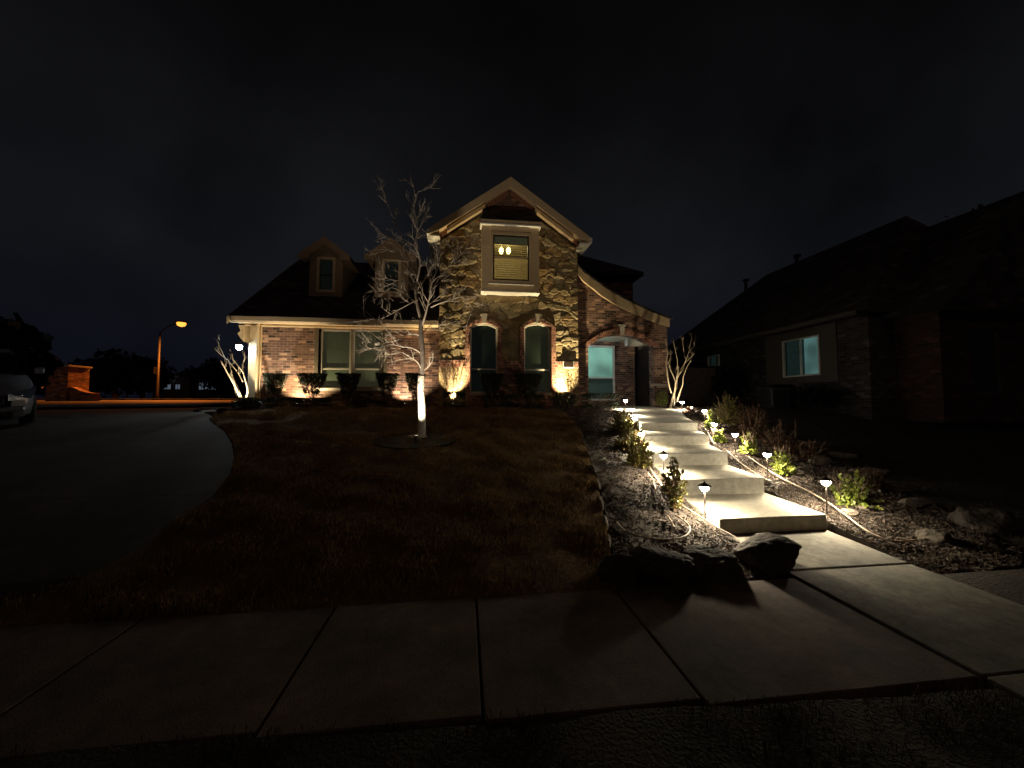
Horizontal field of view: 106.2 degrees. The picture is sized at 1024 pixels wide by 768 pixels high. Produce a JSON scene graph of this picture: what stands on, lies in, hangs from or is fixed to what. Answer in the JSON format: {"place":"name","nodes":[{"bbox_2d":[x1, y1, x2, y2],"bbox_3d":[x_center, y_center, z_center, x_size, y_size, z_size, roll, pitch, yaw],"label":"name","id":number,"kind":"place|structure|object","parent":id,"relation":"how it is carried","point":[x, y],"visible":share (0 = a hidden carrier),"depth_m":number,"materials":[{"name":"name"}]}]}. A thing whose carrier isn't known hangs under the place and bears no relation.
{"place":"outdoors","nodes":[
{"label":"outdoors","id":0,"kind":"place"},
{"bbox_2d":[34,386,45,396],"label":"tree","id":1,"kind":"object","parent":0,"point":[40,391],"visible":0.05,"depth_m":40.08,"materials":[{"name":"green plant"}]},
{"bbox_2d":[0,409,233,601],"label":"driveway","id":2,"kind":"structure","parent":0,"point":[84,497],"depth_m":5.48,"materials":[{"name":"concrete"}]},
{"bbox_2d":[0,349,44,423],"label":"parked car","id":3,"kind":"object","parent":2,"relation":"on","point":[18,399],"visible":1,"depth_m":8.49,"materials":[{"name":"silver metal"}]},
{"bbox_2d":[37,400,237,406],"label":"road","id":4,"kind":"structure","parent":0,"point":[100,403],"depth_m":18.00,"materials":[{"name":"grey asphalt"}]},
{"bbox_2d":[37,398,237,399],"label":"pavement","id":5,"kind":"structure","parent":0,"point":[154,399],"depth_m":31.56,"materials":[{"name":"concrete"}]},
{"bbox_2d":[153,321,186,398],"bbox_3d":[-28.768,-1.853,32.292,3.201,6.792,0.648,-1,-3,16],"label":"street lamp","id":6,"kind":"object","parent":5,"relation":"on","point":[156,370],"visible":0.96,"depth_m":32.53,"materials":[{"name":"black metal"}]},
{"bbox_2d":[0,405,616,627],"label":"lawn","id":7,"kind":"structure","parent":0,"point":[34,616],"depth_m":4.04,"materials":[{"name":"brown plant"}]},
{"bbox_2d":[373,432,456,449],"bbox_3d":[-2.020,1.206,8.082,1.714,0.295,1.238,0,-3,-7],"label":"mulch ring","id":8,"kind":"object","parent":7,"relation":"on","point":[427,441],"visible":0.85,"depth_m":7.91,"materials":[{"name":"brown wood"}]},
{"bbox_2d":[406,433,426,438],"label":"stone","id":9,"kind":"object","parent":8,"relation":"on","point":[417,434],"visible":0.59,"depth_m":8.18,"materials":[{"name":"grey stone"}]},
{"bbox_2d":[345,172,492,434],"bbox_3d":[-1.979,-1.744,8.578,3.166,6.007,2.007,0,-3,-7],"label":"bare tree","id":10,"kind":"object","parent":8,"relation":"on","point":[421,411],"visible":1,"depth_m":8.48,"materials":[{"name":"grey plant"}]},
{"bbox_2d":[590,464,596,474],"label":"edging stone","id":11,"kind":"object","parent":7,"relation":"on","point":[592,467],"visible":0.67,"depth_m":6.38,"materials":[{"name":"grey stone"}]},
{"bbox_2d":[595,479,600,488],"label":"edging stone","id":12,"kind":"object","parent":7,"relation":"on","point":[597,482],"visible":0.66,"depth_m":5.73,"materials":[{"name":"grey stone"}]},
{"bbox_2d":[598,495,603,510],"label":"edging stone","id":13,"kind":"object","parent":7,"relation":"on","point":[601,500],"visible":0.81,"depth_m":5.11,"materials":[{"name":"grey stone"}]},
{"bbox_2d":[601,515,608,527],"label":"edging stone","id":14,"kind":"object","parent":7,"relation":"on","point":[604,520],"visible":0.63,"depth_m":4.58,"materials":[{"name":"grey stone"}]},
{"bbox_2d":[605,534,611,549],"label":"edging stone","id":15,"kind":"object","parent":7,"relation":"on","point":[609,541],"visible":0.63,"depth_m":4.16,"materials":[{"name":"grey stone"}]},
{"bbox_2d":[226,177,672,406],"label":"house","id":16,"kind":"structure","parent":0,"point":[553,293],"depth_m":13.67,"materials":[{"name":"brick"}]},
{"bbox_2d":[320,329,350,387],"bbox_3d":[-6.051,-0.865,13.251,1.000,2.026,0.137,0,-3,-7],"label":"window","id":17,"kind":"structure","parent":16,"relation":"in","point":[342,361],"depth_m":13.30,"materials":[{"name":"glass"}]},
{"bbox_2d":[352,330,383,387],"bbox_3d":[-5.008,-0.874,13.382,1.019,2.045,0.137,0,-3,-7],"label":"window","id":18,"kind":"structure","parent":16,"relation":"in","point":[367,375],"depth_m":13.43,"materials":[{"name":"glass"}]},
{"bbox_2d":[470,323,497,392],"bbox_3d":[-1.003,-0.910,13.654,0.979,2.488,0.135,0,-3,-7],"label":"window","id":19,"kind":"structure","parent":16,"relation":"in","point":[488,362],"depth_m":13.71,"materials":[{"name":"black glass"}]},
{"bbox_2d":[480,208,540,296],"bbox_3d":[-0.066,-4.719,13.532,2.124,3.131,0.550,0,-3,-7],"label":"bay window","id":20,"kind":"structure","parent":16,"relation":"in","point":[514,227],"depth_m":13.39,"materials":[{"name":"beige paint"}]},
{"bbox_2d":[524,323,550,392],"bbox_3d":[0.896,-0.927,13.893,0.995,2.532,0.135,0,-3,-7],"label":"window","id":21,"kind":"structure","parent":16,"relation":"in","point":[544,367],"depth_m":13.95,"materials":[{"name":"black glass"}]},
{"bbox_2d":[588,345,614,399],"bbox_3d":[3.688,-0.466,16.357,1.382,2.336,0.175,0,-3,-7],"label":"window","id":22,"kind":"structure","parent":16,"relation":"in","point":[601,359],"depth_m":16.43,"materials":[{"name":"teal glass"}]},
{"bbox_2d":[635,347,649,405],"bbox_3d":[5.389,-0.236,16.678,0.073,2.392,2.700,0,-3,-7],"label":"door","id":23,"kind":"structure","parent":16,"relation":"in","point":[642,388],"depth_m":16.03,"materials":[{"name":"black wood"}]},
{"bbox_2d":[0,578,978,758],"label":"sidewalk","id":24,"kind":"structure","parent":0,"point":[154,681],"depth_m":2.40,"materials":[{"name":"concrete"}]},
{"bbox_2d":[0,678,1023,767],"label":"verge","id":25,"kind":"structure","parent":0,"point":[644,738],"depth_m":1.84,"materials":[{"name":"green plant"}]},
{"bbox_2d":[0,0,1023,398],"label":"sky","id":26,"kind":"structure","parent":0,"point":[163,163],"materials":[{"name":"black"}]},
{"bbox_2d":[19,405,1023,723],"bbox_3d":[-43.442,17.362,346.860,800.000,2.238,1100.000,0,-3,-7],"label":"ground","id":27,"kind":"structure","parent":0,"point":[125,411],"depth_m":12.07,"materials":[{"name":"soil"}]},
{"bbox_2d":[0,313,38,330],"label":"tree","id":28,"kind":"object","parent":27,"relation":"on","point":[17,317],"visible":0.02,"depth_m":17.30,"materials":[{"name":"plant"}]},
{"bbox_2d":[0,319,63,388],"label":"tree","id":29,"kind":"object","parent":27,"relation":"on","point":[29,346],"visible":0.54,"depth_m":16.04,"materials":[{"name":"green plant"}]},
{"bbox_2d":[45,365,99,400],"bbox_3d":[-27.562,0.077,24.493,2.578,2.474,1.560,0,-3,-7],"label":"entrance monument","id":30,"kind":"object","parent":27,"relation":"on","point":[69,382],"visible":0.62,"depth_m":23.93,"materials":[{"name":"brick"}]},
{"bbox_2d":[64,361,110,397],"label":"tree","id":31,"kind":"object","parent":27,"relation":"on","point":[95,390],"visible":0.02,"depth_m":44.39,"materials":[{"name":"green plant"}]},
{"bbox_2d":[71,348,162,398],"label":"tree","id":32,"kind":"object","parent":27,"relation":"on","point":[122,371],"visible":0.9,"depth_m":42.10,"materials":[{"name":"green plant"}]},
{"bbox_2d":[122,355,182,398],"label":"tree","id":33,"kind":"object","parent":27,"relation":"on","point":[166,374],"visible":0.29,"depth_m":47.15,"materials":[{"name":"green plant"}]},
{"bbox_2d":[153,372,197,398],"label":"house","id":34,"kind":"structure","parent":27,"relation":"on","point":[184,387],"depth_m":56.47,"materials":[{"name":"concrete"}]},
{"bbox_2d":[175,384,180,389],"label":"window","id":35,"kind":"structure","parent":34,"relation":"in","point":[177,386],"depth_m":56.36,"materials":[{"name":"black"}]},
{"bbox_2d":[177,365,195,373],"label":"tree","id":36,"kind":"object","parent":27,"relation":"on","point":[190,370],"visible":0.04,"depth_m":67.98,"materials":[{"name":"green plant"}]},
{"bbox_2d":[195,357,245,398],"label":"tree","id":37,"kind":"object","parent":27,"relation":"on","point":[213,374],"visible":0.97,"depth_m":50.71,"materials":[{"name":"plant"}]},
{"bbox_2d":[194,374,247,398],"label":"house","id":38,"kind":"structure","parent":27,"relation":"on","point":[199,394],"depth_m":55.14,"materials":[{"name":"concrete"}]},
{"bbox_2d":[195,405,785,587],"bbox_3d":[-2.436,1.428,8.132,12.400,1.830,10.140,0,-3,-7],"label":"mulch bed","id":39,"kind":"object","parent":27,"relation":"on","point":[683,513],"visible":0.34,"depth_m":5.07,"materials":[{"name":"brown wood"}]},
{"bbox_2d":[214,336,248,397],"bbox_3d":[-8.870,-0.516,11.985,1.250,2.074,0.602,-1,-3,19],"label":"bare myrtle","id":40,"kind":"object","parent":39,"relation":"on","point":[236,388],"visible":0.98,"depth_m":11.97,"materials":[{"name":"beige plant"}]},
{"bbox_2d":[229,396,265,408],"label":"box shrub","id":41,"kind":"object","parent":39,"relation":"on","point":[248,402],"visible":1,"depth_m":11.24,"materials":[{"name":"green plant"}]},
{"bbox_2d":[262,372,288,404],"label":"hedge","id":42,"kind":"object","parent":39,"relation":"on","point":[278,380],"visible":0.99,"depth_m":12.04,"materials":[{"name":"green plant"}]},
{"bbox_2d":[264,396,302,407],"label":"box shrub","id":43,"kind":"object","parent":39,"relation":"on","point":[276,400],"visible":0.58,"depth_m":11.49,"materials":[{"name":"green plant"}]},
{"bbox_2d":[296,372,327,406],"bbox_3d":[-6.382,0.187,12.279,0.949,1.218,0.650,0,-3,-7],"label":"hedge","id":44,"kind":"object","parent":39,"relation":"on","point":[306,379],"visible":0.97,"depth_m":12.15,"materials":[{"name":"green plant"}]},
{"bbox_2d":[296,397,331,407],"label":"box shrub","id":45,"kind":"object","parent":39,"relation":"on","point":[305,400],"visible":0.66,"depth_m":11.63,"materials":[{"name":"green plant"}]},
{"bbox_2d":[335,372,360,405],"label":"hedge","id":46,"kind":"object","parent":39,"relation":"on","point":[345,380],"visible":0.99,"depth_m":12.29,"materials":[{"name":"green plant"}]},
{"bbox_2d":[375,372,399,405],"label":"hedge","id":47,"kind":"object","parent":39,"relation":"on","point":[383,378],"visible":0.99,"depth_m":12.45,"materials":[{"name":"green plant"}]},
{"bbox_2d":[405,373,425,406],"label":"hedge","id":48,"kind":"object","parent":39,"relation":"on","point":[412,378],"visible":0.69,"depth_m":12.55,"materials":[{"name":"green plant"}]},
{"bbox_2d":[442,366,461,405],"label":"twiggy shrub","id":49,"kind":"object","parent":39,"relation":"on","point":[450,376],"visible":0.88,"depth_m":13.04,"materials":[{"name":"beige plant"}]},
{"bbox_2d":[443,391,465,407],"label":"box shrub","id":50,"kind":"object","parent":39,"relation":"on","point":[462,395],"visible":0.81,"depth_m":12.18,"materials":[{"name":"green plant"}]},
{"bbox_2d":[479,372,504,405],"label":"hedge","id":51,"kind":"object","parent":39,"relation":"on","point":[495,381],"visible":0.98,"depth_m":12.88,"materials":[{"name":"green plant"}]},
{"bbox_2d":[507,393,545,407],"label":"box shrub","id":52,"kind":"object","parent":39,"relation":"on","point":[516,405],"visible":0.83,"depth_m":12.56,"materials":[{"name":"green plant"}]},
{"bbox_2d":[514,373,542,405],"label":"hedge","id":53,"kind":"object","parent":39,"relation":"on","point":[527,382],"visible":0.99,"depth_m":13.03,"materials":[{"name":"green plant"}]},
{"bbox_2d":[546,391,578,406],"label":"box shrub","id":54,"kind":"object","parent":39,"relation":"on","point":[561,400],"visible":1,"depth_m":12.83,"materials":[{"name":"green plant"}]},
{"bbox_2d":[563,367,580,406],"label":"twiggy shrub","id":55,"kind":"object","parent":39,"relation":"on","point":[570,389],"visible":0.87,"depth_m":13.36,"materials":[{"name":"beige plant"}]},
{"bbox_2d":[581,393,619,408],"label":"box shrub","id":56,"kind":"object","parent":39,"relation":"on","point":[611,396],"visible":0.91,"depth_m":12.77,"materials":[{"name":"green plant"}]},
{"bbox_2d":[595,553,636,588],"bbox_3d":[0.972,1.764,3.601,0.380,0.399,0.338,-1,-3,15],"label":"boulder","id":57,"kind":"object","parent":39,"relation":"on","point":[620,570],"visible":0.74,"depth_m":3.48,"materials":[{"name":"grey stone"}]},
{"bbox_2d":[608,408,634,434],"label":"shrub","id":58,"kind":"object","parent":39,"relation":"on","point":[617,420],"visible":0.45,"depth_m":9.08,"materials":[{"name":"green plant"}]},
{"bbox_2d":[614,419,645,449],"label":"shrub","id":59,"kind":"object","parent":39,"relation":"on","point":[630,430],"visible":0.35,"depth_m":7.73,"materials":[{"name":"green plant"}]},
{"bbox_2d":[624,434,654,468],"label":"shrub","id":60,"kind":"object","parent":39,"relation":"on","point":[638,455],"visible":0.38,"depth_m":6.77,"materials":[{"name":"green plant"}]},
{"bbox_2d":[616,515,690,539],"bbox_3d":[1.685,1.646,4.397,0.854,0.109,0.494,1,-3,-15],"label":"drip tube","id":61,"kind":"object","parent":39,"relation":"on","point":[621,527],"visible":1,"depth_m":4.22,"materials":[{"name":"brown"}]},
{"bbox_2d":[629,545,694,585],"bbox_3d":[1.419,1.762,3.659,0.625,0.451,0.442,0,-3,-7],"label":"boulder","id":62,"kind":"object","parent":39,"relation":"on","point":[674,568],"visible":0.64,"depth_m":3.50,"materials":[{"name":"grey stone"}]},
{"bbox_2d":[658,450,668,473],"bbox_3d":[2.404,1.334,6.089,0.164,0.566,0.162,0,-3,-7],"label":"path light","id":63,"kind":"object","parent":39,"relation":"on","point":[663,454],"visible":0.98,"depth_m":6.07,"materials":[{"name":"white metal"}]},
{"bbox_2d":[661,457,687,511],"bbox_3d":[2.109,1.359,5.016,0.366,0.840,0.357,0,-3,-7],"label":"shrub","id":64,"kind":"object","parent":39,"relation":"on","point":[674,486],"visible":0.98,"depth_m":4.95,"materials":[{"name":"green plant"}]},
{"bbox_2d":[649,466,740,542],"bbox_3d":[2.293,1.559,5.280,0.242,0.447,2.549,0,-3,-3],"label":"drip tube","id":65,"kind":"object","parent":39,"relation":"on","point":[699,515],"visible":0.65,"depth_m":4.64,"materials":[{"name":"brown"}]},
{"bbox_2d":[697,481,711,518],"bbox_3d":[2.392,1.488,4.768,0.164,0.566,0.162,0,-3,-7],"label":"path light","id":66,"kind":"object","parent":39,"relation":"on","point":[704,486],"visible":0.98,"depth_m":4.76,"materials":[{"name":"white metal"}]},
{"bbox_2d":[679,545,745,583],"bbox_3d":[1.955,1.824,3.742,0.537,0.439,0.472,0,-3,-7],"label":"boulder","id":67,"kind":"object","parent":39,"relation":"on","point":[714,564],"visible":0.62,"depth_m":3.60,"materials":[{"name":"grey stone"}]},
{"bbox_2d":[733,532,801,578],"bbox_3d":[2.574,1.757,3.860,0.511,0.491,0.519,1,-3,-17],"label":"boulder","id":68,"kind":"object","parent":39,"relation":"on","point":[773,555],"visible":0.76,"depth_m":3.71,"materials":[{"name":"grey stone"}]},
{"bbox_2d":[656,405,1022,574],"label":"mulch","id":69,"kind":"object","parent":27,"relation":"on","point":[978,543],"visible":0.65,"depth_m":4.83,"materials":[{"name":"brown wood"}]},
{"bbox_2d":[655,391,667,407],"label":"shrub","id":70,"kind":"object","parent":69,"relation":"on","point":[660,401],"visible":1,"depth_m":13.60,"materials":[{"name":"green plant"}]},
{"bbox_2d":[703,406,718,427],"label":"shrub","id":71,"kind":"object","parent":69,"relation":"on","point":[711,413],"visible":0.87,"depth_m":9.84,"materials":[{"name":"green plant"}]},
{"bbox_2d":[710,427,727,442],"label":"shrub","id":72,"kind":"object","parent":69,"relation":"on","point":[719,437],"visible":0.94,"depth_m":8.52,"materials":[{"name":"green plant"}]},
{"bbox_2d":[713,392,741,424],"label":"shrub","id":73,"kind":"object","parent":69,"relation":"on","point":[726,414],"visible":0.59,"depth_m":10.39,"materials":[{"name":"green plant"}]},
{"bbox_2d":[732,430,739,452],"bbox_3d":[4.392,1.194,7.555,0.164,0.566,0.162,0,-3,-7],"label":"path light","id":74,"kind":"object","parent":69,"relation":"on","point":[735,434],"visible":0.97,"depth_m":7.54,"materials":[{"name":"white metal"}]},
{"bbox_2d":[737,428,758,454],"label":"shrub","id":75,"kind":"object","parent":69,"relation":"on","point":[749,447],"visible":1,"depth_m":7.55,"materials":[{"name":"green plant"}]},
{"bbox_2d":[728,403,772,440],"bbox_3d":[5.598,1.013,9.029,1.039,1.137,0.990,0,-3,-7],"label":"shrub","id":76,"kind":"object","parent":69,"relation":"on","point":[752,425],"visible":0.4,"depth_m":8.94,"materials":[{"name":"red plant"}]},
{"bbox_2d":[726,450,782,484],"bbox_3d":[4.114,1.425,6.737,0.170,0.315,1.794,0,-3,5],"label":"drip tube","id":77,"kind":"object","parent":69,"relation":"on","point":[753,471],"visible":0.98,"depth_m":6.39,"materials":[{"name":"brown plastic"}]},
{"bbox_2d":[761,449,772,476],"bbox_3d":[4.192,1.358,6.312,0.164,0.566,0.162,0,-3,-7],"label":"path light","id":78,"kind":"object","parent":69,"relation":"on","point":[766,453],"visible":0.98,"depth_m":6.30,"materials":[{"name":"white metal"}]},
{"bbox_2d":[759,418,799,454],"bbox_3d":[5.615,1.218,8.002,0.902,1.041,0.912,0,-3,-7],"label":"shrub","id":79,"kind":"object","parent":69,"relation":"on","point":[784,440],"visible":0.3,"depth_m":7.93,"materials":[{"name":"red plant"}]},
{"bbox_2d":[769,441,797,476],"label":"shrub","id":80,"kind":"object","parent":69,"relation":"on","point":[781,465],"visible":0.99,"depth_m":6.50,"materials":[{"name":"green plant"}]},
{"bbox_2d":[793,470,808,474],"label":"border stone","id":81,"kind":"object","parent":69,"relation":"on","point":[800,472],"visible":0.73,"depth_m":6.46,"materials":[{"name":"grey stone"}]},
{"bbox_2d":[791,439,829,467],"bbox_3d":[5.623,1.424,7.295,0.773,0.804,0.754,0,-3,-7],"label":"shrub","id":82,"kind":"object","parent":69,"relation":"on","point":[806,453],"visible":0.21,"depth_m":7.25,"materials":[{"name":"red plant"}]},
{"bbox_2d":[807,456,831,464],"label":"border stone","id":83,"kind":"object","parent":69,"relation":"on","point":[825,460],"visible":0.75,"depth_m":7.07,"materials":[{"name":"grey stone"}]},
{"bbox_2d":[818,476,832,513],"bbox_3d":[4.072,1.472,4.980,0.164,0.566,0.162,0,-3,-7],"label":"path light","id":84,"kind":"object","parent":69,"relation":"on","point":[825,481],"visible":0.99,"depth_m":4.97,"materials":[{"name":"white metal"}]},
{"bbox_2d":[748,456,916,541],"bbox_3d":[4.284,1.547,5.736,0.378,0.522,3.026,0,-3,0],"label":"drip tube","id":85,"kind":"object","parent":69,"relation":"on","point":[839,510],"visible":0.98,"depth_m":4.86,"materials":[{"name":"brown plastic"}]},
{"bbox_2d":[841,508,858,515],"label":"border stone","id":86,"kind":"object","parent":69,"relation":"on","point":[847,511],"visible":0.93,"depth_m":4.98,"materials":[{"name":"beige stone"}]},
{"bbox_2d":[828,469,883,509],"bbox_3d":[4.735,1.524,5.356,0.651,0.681,0.606,-1,-3,12],"label":"shrub","id":87,"kind":"object","parent":69,"relation":"on","point":[850,493],"visible":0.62,"depth_m":5.30,"materials":[{"name":"green plant"}]},
{"bbox_2d":[856,505,875,510],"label":"border stone","id":88,"kind":"object","parent":69,"relation":"on","point":[865,509],"visible":0.78,"depth_m":5.11,"materials":[{"name":"beige stone"}]},
{"bbox_2d":[849,468,890,474],"bbox_3d":[6.149,1.520,6.619,0.676,0.149,0.180,0,-3,5],"label":"border stone","id":89,"kind":"object","parent":69,"relation":"on","point":[875,469],"visible":0.52,"depth_m":6.55,"materials":[{"name":"stone"}]},
{"bbox_2d":[850,466,890,490],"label":"shrub","id":90,"kind":"object","parent":69,"relation":"on","point":[879,481],"visible":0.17,"depth_m":5.89,"materials":[{"name":"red plant"}]},
{"bbox_2d":[896,497,938,506],"bbox_3d":[5.643,1.651,5.368,0.586,0.122,0.211,0,-3,-7],"label":"border stone","id":91,"kind":"object","parent":69,"relation":"on","point":[917,501],"visible":0.88,"depth_m":5.32,"materials":[{"name":"grey stone"}]},
{"bbox_2d":[915,529,952,545],"bbox_3d":[4.867,1.873,4.431,0.419,0.413,0.299,2,-3,-36],"label":"boulder","id":92,"kind":"object","parent":69,"relation":"on","point":[941,537],"visible":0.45,"depth_m":4.36,"materials":[{"name":"beige stone"}]},
{"bbox_2d":[946,507,1023,535],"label":"boulder","id":93,"kind":"object","parent":69,"relation":"on","point":[999,521],"visible":0.34,"depth_m":4.71,"materials":[{"name":"grey stone"}]},
{"bbox_2d":[667,191,1023,422],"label":"neighbour house","id":94,"kind":"structure","parent":27,"relation":"on","point":[905,318],"depth_m":11.63,"materials":[{"name":"brick"}]},
{"bbox_2d":[707,354,719,366],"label":"window","id":95,"kind":"structure","parent":94,"relation":"in","point":[715,359],"depth_m":18.69,"materials":[{"name":"glass"}]},
{"bbox_2d":[782,334,820,377],"bbox_3d":[10.407,-0.961,13.787,0.200,1.374,1.527,0,-3,-7],"label":"window","id":96,"kind":"structure","parent":94,"relation":"in","point":[803,354],"depth_m":13.80,"materials":[{"name":"teal glass"}]},
{"bbox_2d":[970,329,1001,392],"bbox_3d":[13.170,-0.634,10.770,1.000,1.800,0.120,0,-3,-7],"label":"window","id":97,"kind":"structure","parent":94,"relation":"in","point":[984,350],"depth_m":10.82,"materials":[{"name":"black glass"}]},
{"bbox_2d":[941,569,1023,604],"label":"verge","id":98,"kind":"structure","parent":27,"relation":"on","point":[1007,584],"depth_m":3.50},
{"bbox_2d":[664,334,695,407],"bbox_3d":[5.511,-0.461,12.448,1.167,2.489,0.377,0,-3,-7],"label":"bare myrtle","id":99,"kind":"object","parent":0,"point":[674,392],"visible":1,"depth_m":12.36,"materials":[{"name":"beige plant"}]},
{"bbox_2d":[612,407,825,533],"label":"path","id":100,"kind":"structure","parent":0,"point":[739,501],"depth_m":5.78,"materials":[{"name":"concrete"}]},
{"bbox_2d":[669,404,1023,562],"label":"lawn","id":101,"kind":"structure","parent":0,"point":[872,454],"depth_m":7.88,"materials":[{"name":"plant"}]},
{"bbox_2d":[668,367,715,404],"bbox_3d":[7.660,0.115,18.136,4.195,1.810,0.060,0,-3,-7],"label":"fence","id":102,"kind":"object","parent":101,"relation":"on","point":[696,384],"visible":0.33,"depth_m":18.22,"materials":[{"name":"brown wood"}]},
{"bbox_2d":[708,369,748,404],"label":"shrub","id":103,"kind":"object","parent":101,"relation":"on","point":[726,384],"visible":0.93,"depth_m":16.26,"materials":[{"name":"green plant"}]},
{"bbox_2d":[757,387,790,406],"bbox_3d":[9.633,0.495,14.165,0.765,0.751,0.765,0,-3,-7],"label":"air conditioner","id":104,"kind":"object","parent":101,"relation":"on","point":[773,396],"visible":0.97,"depth_m":13.83,"materials":[{"name":"grey metal"}]},
{"bbox_2d":[805,441,827,447],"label":"border stone","id":105,"kind":"object","parent":101,"relation":"on","point":[820,444],"visible":0.56,"depth_m":8.22,"materials":[{"name":"grey stone"}]},
{"bbox_2d":[823,451,857,458],"bbox_3d":[6.428,1.399,7.529,0.532,0.156,0.180,-1,-3,28],"label":"border stone","id":106,"kind":"object","parent":101,"relation":"on","point":[837,454],"visible":0.8,"depth_m":7.47,"materials":[{"name":"grey stone"}]},
{"bbox_2d":[728,530,1023,701],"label":"path","id":107,"kind":"structure","parent":0,"point":[979,633],"depth_m":3.10,"materials":[{"name":"concrete"}]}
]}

